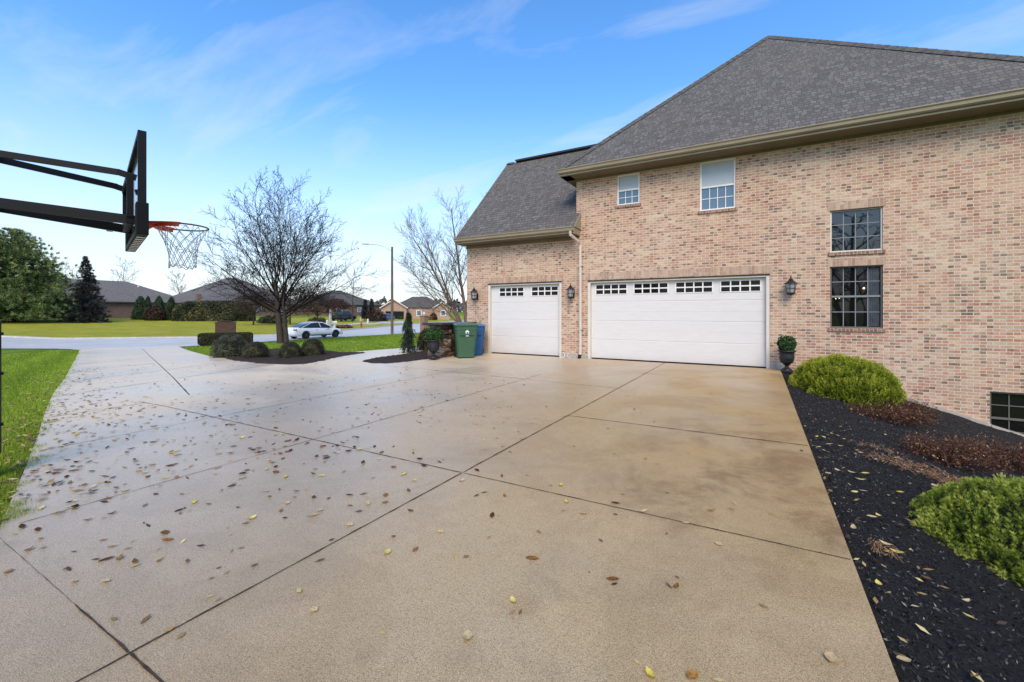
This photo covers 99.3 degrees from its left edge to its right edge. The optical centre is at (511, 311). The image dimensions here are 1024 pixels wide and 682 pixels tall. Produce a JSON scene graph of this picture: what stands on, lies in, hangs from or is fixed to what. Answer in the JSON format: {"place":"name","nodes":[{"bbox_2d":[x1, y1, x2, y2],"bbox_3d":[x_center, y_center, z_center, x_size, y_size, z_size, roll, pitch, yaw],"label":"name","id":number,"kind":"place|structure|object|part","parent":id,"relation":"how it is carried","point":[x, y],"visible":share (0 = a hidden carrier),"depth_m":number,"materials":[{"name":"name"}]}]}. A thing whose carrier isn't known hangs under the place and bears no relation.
{"place":"outdoors","nodes":[
{"label":"outdoors","id":0,"kind":"place"},
{"bbox_2d":[0,349,79,526],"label":"grass","id":1,"kind":"structure","parent":0,"point":[19,369],"depth_m":7.37,"materials":[{"name":"green plant"}]},
{"bbox_2d":[0,420,41,525],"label":"leaf litter","id":2,"kind":"object","parent":1,"relation":"on","point":[17,480],"visible":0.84,"depth_m":4.31,"materials":[{"name":"plant"}]},
{"bbox_2d":[0,130,209,453],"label":"basketball hoop","id":3,"kind":"object","parent":1,"relation":"on","point":[136,225],"visible":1,"depth_m":4.07,"materials":[{"name":"black plastic"}]},
{"bbox_2d":[1,321,463,348],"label":"road","id":4,"kind":"structure","parent":0,"point":[23,343],"depth_m":33.64,"materials":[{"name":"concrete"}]},
{"bbox_2d":[1,320,463,338],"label":"kerb","id":5,"kind":"structure","parent":4,"relation":"on","point":[165,337],"depth_m":36.62,"materials":[{"name":"concrete"}]},
{"bbox_2d":[288,322,342,338],"bbox_3d":[-17.640,1.591,38.950,2.160,1.452,4.901,0,0,32],"label":"parked car","id":6,"kind":"object","parent":4,"relation":"on","point":[305,330],"visible":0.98,"depth_m":37.96,"materials":[{"name":"white paint"}]},
{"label":"windows","id":7,"kind":"part","parent":6,"relation":"part of","materials":[{"name":"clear glass"}]},
{"bbox_2d":[181,333,418,355],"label":"grass","id":8,"kind":"structure","parent":0,"point":[332,342],"depth_m":26.97,"materials":[{"name":"green plant"}]},
{"bbox_2d":[338,323,380,324],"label":"path","id":9,"kind":"structure","parent":0,"point":[359,323],"depth_m":74.14,"materials":[{"name":"concrete"}]},
{"bbox_2d":[0,312,762,482],"bbox_3d":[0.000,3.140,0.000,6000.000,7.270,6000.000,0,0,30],"label":"ground","id":10,"kind":"structure","parent":0,"point":[122,327],"depth_m":49.91,"materials":[{"name":"green plant"}]},
{"bbox_2d":[0,227,88,321],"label":"leafy tree","id":11,"kind":"object","parent":10,"relation":"on","point":[29,285],"visible":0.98,"depth_m":56.24,"materials":[{"name":"green plant"}]},
{"bbox_2d":[61,261,81,278],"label":"bare tree","id":12,"kind":"object","parent":10,"relation":"on","point":[65,265],"visible":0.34,"depth_m":104.72,"materials":[{"name":"plant"}]},
{"bbox_2d":[57,255,112,323],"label":"spruce tree","id":13,"kind":"object","parent":10,"relation":"on","point":[86,298],"visible":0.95,"depth_m":59.54,"materials":[{"name":"green plant"}]},
{"bbox_2d":[47,279,187,318],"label":"ranch house","id":14,"kind":"structure","parent":10,"relation":"on","point":[120,297],"depth_m":76.42,"materials":[{"name":"grey brick"}]},
{"bbox_2d":[111,256,139,283],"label":"bare tree","id":15,"kind":"object","parent":10,"relation":"on","point":[125,277],"visible":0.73,"depth_m":111.80,"materials":[{"name":"plant"}]},
{"bbox_2d":[130,296,144,319],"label":"arborvitae","id":16,"kind":"object","parent":10,"relation":"on","point":[137,311],"visible":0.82,"depth_m":70.31,"materials":[{"name":"green plant"}]},
{"bbox_2d":[142,296,151,319],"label":"arborvitae","id":17,"kind":"object","parent":10,"relation":"on","point":[147,302],"visible":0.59,"depth_m":70.67,"materials":[{"name":"green plant"}]},
{"bbox_2d":[143,305,165,320],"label":"shrub","id":18,"kind":"object","parent":10,"relation":"on","point":[154,312],"visible":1,"depth_m":68.79,"materials":[{"name":"red plant"}]},
{"bbox_2d":[153,296,165,314],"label":"arborvitae","id":19,"kind":"object","parent":10,"relation":"on","point":[158,302],"visible":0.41,"depth_m":70.75,"materials":[{"name":"green plant"}]},
{"bbox_2d":[164,296,176,320],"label":"arborvitae","id":20,"kind":"object","parent":10,"relation":"on","point":[171,304],"visible":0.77,"depth_m":70.51,"materials":[{"name":"green plant"}]},
{"bbox_2d":[165,270,186,294],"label":"bare tree","id":21,"kind":"object","parent":10,"relation":"on","point":[180,287],"visible":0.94,"depth_m":117.53,"materials":[{"name":"plant"}]},
{"bbox_2d":[171,300,255,320],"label":"clipped hedge","id":22,"kind":"object","parent":10,"relation":"on","point":[201,310],"visible":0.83,"depth_m":70.89,"materials":[{"name":"green plant"}]},
{"bbox_2d":[197,332,253,345],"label":"hedge","id":23,"kind":"object","parent":10,"relation":"on","point":[206,339],"visible":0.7,"depth_m":29.06,"materials":[{"name":"green plant"}]},
{"bbox_2d":[214,320,236,333],"bbox_3d":[-21.187,1.460,32.207,1.366,1.691,0.580,0,0,-33],"label":"brick marker","id":24,"kind":"object","parent":10,"relation":"on","point":[225,326],"visible":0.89,"depth_m":31.99,"materials":[{"name":"brick"}]},
{"bbox_2d":[173,277,304,315],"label":"ranch house","id":25,"kind":"structure","parent":10,"relation":"on","point":[202,293],"depth_m":99.32,"materials":[{"name":"grey brick"}]},
{"bbox_2d":[225,289,280,324],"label":"tree","id":26,"kind":"object","parent":10,"relation":"on","point":[247,308],"visible":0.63,"depth_m":61.09,"materials":[{"name":"brown plant"}]},
{"bbox_2d":[256,315,288,322],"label":"shrub","id":27,"kind":"object","parent":10,"relation":"on","point":[268,319],"visible":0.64,"depth_m":68.46,"materials":[{"name":"green plant"}]},
{"bbox_2d":[176,164,387,343],"bbox_3d":[-15.731,-4.054,29.831,11.514,12.500,10.886,0,0,17],"label":"bare tree","id":28,"kind":"object","parent":10,"relation":"on","point":[282,333],"visible":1,"depth_m":29.27,"materials":[{"name":"brown plant"}]},
{"bbox_2d":[210,348,364,364],"bbox_3d":[-9.001,1.701,17.453,4.533,0.407,11.024,0,0,-41],"label":"mulch bed","id":29,"kind":"object","parent":10,"relation":"on","point":[273,358],"visible":0.37,"depth_m":14.85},
{"bbox_2d":[210,334,247,357],"bbox_3d":[-11.168,1.338,17.257,1.508,0.920,1.445,0,0,30],"label":"mounded shrub","id":30,"kind":"object","parent":29,"relation":"on","point":[233,345],"visible":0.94,"depth_m":16.84,"materials":[{"name":"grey plant"}]},
{"bbox_2d":[240,341,270,358],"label":"clipped shrub","id":31,"kind":"object","parent":29,"relation":"on","point":[255,349],"visible":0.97,"depth_m":15.53,"materials":[{"name":"green plant"}]},
{"bbox_2d":[277,342,302,357],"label":"clipped shrub","id":32,"kind":"object","parent":29,"relation":"on","point":[288,350],"visible":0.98,"depth_m":15.22,"materials":[{"name":"green plant"}]},
{"bbox_2d":[300,338,325,355],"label":"clipped shrub","id":33,"kind":"object","parent":29,"relation":"on","point":[312,347],"visible":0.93,"depth_m":15.95,"materials":[{"name":"green plant"}]},
{"bbox_2d":[266,279,310,323],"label":"tree","id":34,"kind":"object","parent":10,"relation":"on","point":[290,301],"visible":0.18,"depth_m":65.57,"materials":[{"name":"brown plant"}]},
{"bbox_2d":[307,317,325,322],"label":"shrub","id":35,"kind":"object","parent":10,"relation":"on","point":[320,319],"visible":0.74,"depth_m":65.45,"materials":[{"name":"green plant"}]},
{"bbox_2d":[293,286,340,321],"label":"tree","id":36,"kind":"object","parent":10,"relation":"on","point":[324,302],"visible":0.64,"depth_m":59.44,"materials":[{"name":"brown plant"}]},
{"bbox_2d":[327,298,350,320],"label":"tree","id":37,"kind":"object","parent":10,"relation":"on","point":[343,304],"visible":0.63,"depth_m":83.62,"materials":[{"name":"brown plant"}]},
{"bbox_2d":[305,290,381,315],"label":"ranch house","id":38,"kind":"structure","parent":10,"relation":"on","point":[357,307],"depth_m":120.71,"materials":[{"name":"brown brick"}]},
{"bbox_2d":[331,311,356,320],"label":"parked car","id":39,"kind":"object","parent":10,"relation":"on","point":[344,315],"visible":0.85,"depth_m":81.10,"materials":[{"name":"blue paint"}]},
{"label":"windows","id":40,"kind":"part","parent":39,"relation":"part of","materials":[{"name":"black glass"}]},
{"bbox_2d":[336,324,353,327],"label":"shrub","id":41,"kind":"object","parent":10,"relation":"on","point":[344,326],"visible":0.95,"depth_m":59.21,"materials":[{"name":"orange plant"}]},
{"bbox_2d":[343,270,364,321],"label":"bare tree","id":42,"kind":"object","parent":10,"relation":"on","point":[355,292],"visible":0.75,"depth_m":79.86,"materials":[{"name":"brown plant"}]},
{"bbox_2d":[360,298,369,318],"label":"spruce tree","id":43,"kind":"object","parent":10,"relation":"on","point":[364,309],"visible":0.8,"depth_m":97.77,"materials":[{"name":"green plant"}]},
{"bbox_2d":[369,298,375,311],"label":"spruce tree","id":44,"kind":"object","parent":10,"relation":"on","point":[371,305],"visible":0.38,"depth_m":99.82,"materials":[{"name":"green plant"}]},
{"bbox_2d":[364,309,386,320],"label":"shrub","id":45,"kind":"object","parent":10,"relation":"on","point":[373,315],"visible":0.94,"depth_m":84.84,"materials":[{"name":"red plant"}]},
{"bbox_2d":[362,243,393,333],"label":"street lamp","id":46,"kind":"object","parent":10,"relation":"on","point":[392,320],"visible":0.95,"depth_m":45.39,"materials":[{"name":"brown metal"}]},
{"bbox_2d":[383,314,394,320],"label":"parked car","id":47,"kind":"object","parent":10,"relation":"on","point":[388,316],"visible":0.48,"depth_m":86.40,"materials":[{"name":"blue paint"}]},
{"bbox_2d":[379,297,449,319],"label":"ranch house","id":48,"kind":"structure","parent":10,"relation":"on","point":[401,308],"depth_m":104.47,"materials":[{"name":"brown brick"}]},
{"bbox_2d":[416,310,421,315],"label":"window","id":49,"kind":"structure","parent":48,"relation":"in","point":[418,312],"depth_m":104.98,"materials":[{"name":"white plastic"}]},
{"bbox_2d":[368,296,466,311],"bbox_3d":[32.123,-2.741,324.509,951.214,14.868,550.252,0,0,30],"label":"distant woods","id":50,"kind":"object","parent":10,"relation":"on","point":[458,305],"visible":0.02,"depth_m":254.02,"materials":[{"name":"plant"}]},
{"bbox_2d":[419,312,428,331],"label":"brick mailbox pillar","id":51,"kind":"structure","parent":10,"relation":"on","point":[423,318],"depth_m":46.79,"materials":[{"name":"beige brick"}]},
{"bbox_2d":[392,185,470,321],"bbox_3d":[-4.034,-4.021,33.822,10.747,11.843,5.627,0,0,4],"label":"birch tree","id":52,"kind":"object","parent":10,"relation":"on","point":[446,294],"visible":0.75,"depth_m":33.88,"materials":[{"name":"grey plant"}]},
{"bbox_2d":[430,313,437,319],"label":"shrub","id":53,"kind":"object","parent":10,"relation":"on","point":[434,316],"visible":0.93,"depth_m":99.51,"materials":[{"name":"red plant"}]},
{"bbox_2d":[453,35,1023,436],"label":"brick house","id":54,"kind":"structure","parent":10,"relation":"on","point":[750,205],"depth_m":11.17,"materials":[{"name":"brick"}]},
{"bbox_2d":[492,284,558,355],"bbox_3d":[0.444,0.267,14.941,2.666,2.384,0.044,0,0,30],"label":"garage door","id":55,"kind":"structure","parent":54,"relation":"in","point":[525,318],"depth_m":14.90,"materials":[{"name":"paint"}]},
{"bbox_2d":[617,172,639,205],"bbox_3d":[3.523,-3.690,13.124,0.679,0.930,0.090,0,0,30],"label":"window","id":56,"kind":"structure","parent":54,"relation":"in","point":[628,185],"depth_m":13.12,"materials":[{"name":"glass"}]},
{"bbox_2d":[592,277,765,367],"bbox_3d":[4.593,0.274,12.590,4.763,2.369,0.044,0,0,30],"label":"garage door","id":57,"kind":"structure","parent":54,"relation":"in","point":[703,321],"depth_m":12.41,"materials":[{"name":"paint"}]},
{"bbox_2d":[700,157,735,210],"bbox_3d":[5.635,-3.473,11.927,0.885,1.365,0.090,0,0,30],"label":"window","id":58,"kind":"structure","parent":54,"relation":"in","point":[717,177],"depth_m":11.92,"materials":[{"name":"glass"}]},
{"bbox_2d":[830,207,882,252],"bbox_3d":[8.243,-1.957,10.449,1.000,1.015,0.090,0,0,30],"label":"window","id":59,"kind":"structure","parent":54,"relation":"in","point":[858,229],"depth_m":10.43,"materials":[{"name":"glass"}]},
{"bbox_2d":[830,266,882,327],"bbox_3d":[8.243,-0.358,10.449,1.000,1.485,0.090,0,0,30],"label":"window","id":60,"kind":"structure","parent":54,"relation":"in","point":[856,293],"depth_m":10.44,"materials":[{"name":"black"}]},
{"bbox_2d":[990,391,1023,433],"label":"window","id":61,"kind":"structure","parent":54,"relation":"in","point":[1006,409],"depth_m":9.18,"materials":[{"name":"black"}]},
{"bbox_2d":[782,372,1023,681],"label":"mulch bed","id":62,"kind":"object","parent":10,"relation":"on","point":[1015,670],"visible":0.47,"depth_m":2.67,"materials":[{"name":"black wood"}]},
{"bbox_2d":[777,335,796,371],"bbox_3d":[6.735,1.007,10.669,0.436,0.907,0.442,0,0,30],"label":"urn planter","id":63,"kind":"object","parent":62,"relation":"on","point":[786,344],"visible":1,"depth_m":10.57,"materials":[{"name":"black metal"}]},
{"bbox_2d":[788,352,907,407],"bbox_3d":[6.638,1.258,8.710,1.951,0.858,2.980,0,0,30],"label":"juniper shrub","id":64,"kind":"object","parent":62,"relation":"on","point":[846,378],"visible":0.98,"depth_m":7.92,"materials":[{"name":"green plant"}]},
{"bbox_2d":[850,440,909,456],"bbox_3d":[4.055,1.500,4.854,0.567,0.116,0.280,0,0,30],"label":"dead perennial","id":65,"kind":"object","parent":62,"relation":"on","point":[857,444],"visible":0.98,"depth_m":4.84,"materials":[{"name":"plant"}]},
{"bbox_2d":[866,537,905,560],"bbox_3d":[2.293,1.447,2.671,0.211,0.068,0.191,0,0,-41],"label":"dead perennial","id":66,"kind":"object","parent":62,"relation":"on","point":[880,547],"visible":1,"depth_m":2.66,"materials":[{"name":"plant"}]},
{"bbox_2d":[844,398,939,425],"bbox_3d":[5.803,1.522,6.772,1.215,0.357,0.904,0,0,30],"label":"barberry shrub","id":67,"kind":"object","parent":62,"relation":"on","point":[911,417],"visible":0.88,"depth_m":6.64,"materials":[{"name":"orange plant"}]},
{"bbox_2d":[897,655,910,661],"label":"fallen leaf","id":68,"kind":"object","parent":62,"relation":"on","point":[904,658],"visible":1,"depth_m":1.80,"materials":[{"name":"beige plant"}]},
{"bbox_2d":[802,410,1006,681],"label":"leaf litter","id":69,"kind":"object","parent":62,"relation":"on","point":[926,631],"visible":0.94,"depth_m":2.36,"materials":[{"name":"beige plant"}]},
{"bbox_2d":[855,449,962,481],"bbox_3d":[4.021,1.560,4.323,1.036,0.231,0.676,0,0,30],"label":"dead perennial","id":70,"kind":"object","parent":62,"relation":"on","point":[915,465],"visible":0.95,"depth_m":4.33,"materials":[{"name":"plant"}]},
{"bbox_2d":[880,395,944,419],"bbox_3d":[6.800,1.606,7.531,0.930,0.422,1.160,0,0,30],"label":"barberry shrub","id":71,"kind":"object","parent":62,"relation":"on","point":[920,409],"visible":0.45,"depth_m":7.38,"materials":[{"name":"orange plant"}]},
{"bbox_2d":[917,466,964,484],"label":"dead perennial","id":72,"kind":"object","parent":62,"relation":"on","point":[943,473],"visible":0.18,"depth_m":4.20,"materials":[{"name":"plant"}]},
{"bbox_2d":[895,428,1011,473],"bbox_3d":[5.033,1.542,5.021,1.008,0.375,0.899,0,0,30],"label":"barberry shrub","id":73,"kind":"object","parent":62,"relation":"on","point":[952,451],"visible":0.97,"depth_m":4.92,"materials":[{"name":"orange plant"}]},
{"bbox_2d":[908,472,1023,588],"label":"mugo pine","id":74,"kind":"object","parent":62,"relation":"on","point":[984,519],"visible":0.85,"depth_m":2.91,"materials":[{"name":"green plant"}]},
{"bbox_2d":[945,431,1023,473],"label":"barberry shrub","id":75,"kind":"object","parent":62,"relation":"on","point":[1018,455],"visible":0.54,"depth_m":5.58,"materials":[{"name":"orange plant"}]},
{"bbox_2d":[377,321,404,322],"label":"driveway","id":76,"kind":"structure","parent":0,"point":[390,322],"depth_m":81.98,"materials":[{"name":"concrete"}]},
{"bbox_2d":[0,346,898,681],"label":"driveway","id":77,"kind":"structure","parent":0,"point":[428,602],"depth_m":2.90,"materials":[{"name":"concrete"}]},
{"bbox_2d":[1,359,504,513],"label":"leaf litter","id":78,"kind":"object","parent":77,"relation":"on","point":[51,480],"visible":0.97,"depth_m":5.59,"materials":[{"name":"brown plant"}]},
{"bbox_2d":[310,606,317,611],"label":"fallen leaf","id":79,"kind":"object","parent":77,"relation":"on","point":[313,608],"visible":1,"depth_m":2.12,"materials":[{"name":"beige plant"}]},
{"bbox_2d":[12,377,772,681],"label":"leaf litter","id":80,"kind":"object","parent":77,"relation":"on","point":[298,590],"visible":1,"depth_m":2.95,"materials":[{"name":"brown plant"}]},
{"bbox_2d":[363,350,427,362],"bbox_3d":[-3.201,1.508,15.043,2.348,0.141,5.307,0,0,18],"label":"mulch bed","id":81,"kind":"object","parent":77,"relation":"on","point":[415,356],"visible":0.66,"depth_m":13.82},
{"bbox_2d":[399,312,416,352],"bbox_3d":[-3.889,0.787,16.456,0.854,1.638,0.762,0,0,30],"label":"weeping conifer","id":82,"kind":"object","parent":81,"relation":"on","point":[408,339],"visible":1,"depth_m":16.37,"materials":[{"name":"green plant"}]},
{"bbox_2d":[416,329,427,350],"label":"clipped shrub","id":83,"kind":"object","parent":81,"relation":"on","point":[422,343],"visible":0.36,"depth_m":17.38,"materials":[{"name":"green plant"}]},
{"bbox_2d":[0,354,850,681],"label":"driveway joints","id":84,"kind":"object","parent":77,"relation":"on","point":[146,668],"visible":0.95,"depth_m":2.90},
{"bbox_2d":[423,326,444,358],"bbox_3d":[-2.422,0.927,13.386,0.699,1.027,0.640,0,0,30],"label":"urn planter","id":85,"kind":"object","parent":77,"relation":"on","point":[433,346],"visible":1,"depth_m":13.25,"materials":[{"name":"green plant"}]},
{"bbox_2d":[422,322,476,357],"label":"stone wall","id":86,"kind":"structure","parent":77,"relation":"on","point":[447,345],"depth_m":14.17,"materials":[{"name":"brown stone"}]},
{"bbox_2d":[452,322,478,357],"bbox_3d":[-1.510,0.894,14.005,0.763,1.128,0.976,0,0,-12],"label":"wheeled bin","id":87,"kind":"object","parent":77,"relation":"on","point":[465,334],"visible":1,"depth_m":13.63,"materials":[{"name":"green plastic"}]},
{"bbox_2d":[462,630,472,639],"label":"fallen leaf","id":88,"kind":"object","parent":77,"relation":"on","point":[467,634],"visible":1,"depth_m":1.95,"materials":[{"name":"beige plant"}]},
{"bbox_2d":[475,323,485,354],"bbox_3d":[-1.281,0.925,14.912,0.727,1.076,0.935,0,0,-6],"label":"wheeled bin","id":89,"kind":"object","parent":77,"relation":"on","point":[479,348],"visible":0.4,"depth_m":14.57,"materials":[{"name":"blue plastic"}]},
{"bbox_2d":[526,555,538,558],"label":"fallen leaf","id":90,"kind":"object","parent":77,"relation":"on","point":[532,557],"visible":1,"depth_m":2.57,"materials":[{"name":"brown plant"}]},
{"bbox_2d":[606,576,619,579],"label":"fallen leaf","id":91,"kind":"object","parent":77,"relation":"on","point":[613,578],"visible":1,"depth_m":2.37,"materials":[{"name":"brown plant"}]},
{"bbox_2d":[645,666,655,676],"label":"fallen leaf","id":92,"kind":"object","parent":77,"relation":"on","point":[650,672],"visible":1,"depth_m":1.75,"materials":[{"name":"yellow plant"}]},
{"bbox_2d":[687,670,697,678],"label":"fallen leaf","id":93,"kind":"object","parent":77,"relation":"on","point":[692,674],"visible":1,"depth_m":1.74,"materials":[{"name":"orange plant"}]},
{"bbox_2d":[824,652,837,661],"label":"fallen leaf","id":94,"kind":"object","parent":77,"relation":"on","point":[830,656],"visible":1,"depth_m":1.82,"materials":[{"name":"beige plant"}]},
{"bbox_2d":[455,216,467,287],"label":"bare tree","id":95,"kind":"object","parent":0,"point":[465,256],"visible":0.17,"depth_m":62.32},
{"bbox_2d":[0,0,1023,311],"label":"sky","id":96,"kind":"structure","parent":0,"point":[386,105],"materials":[{"name":"blue"}]}
]}

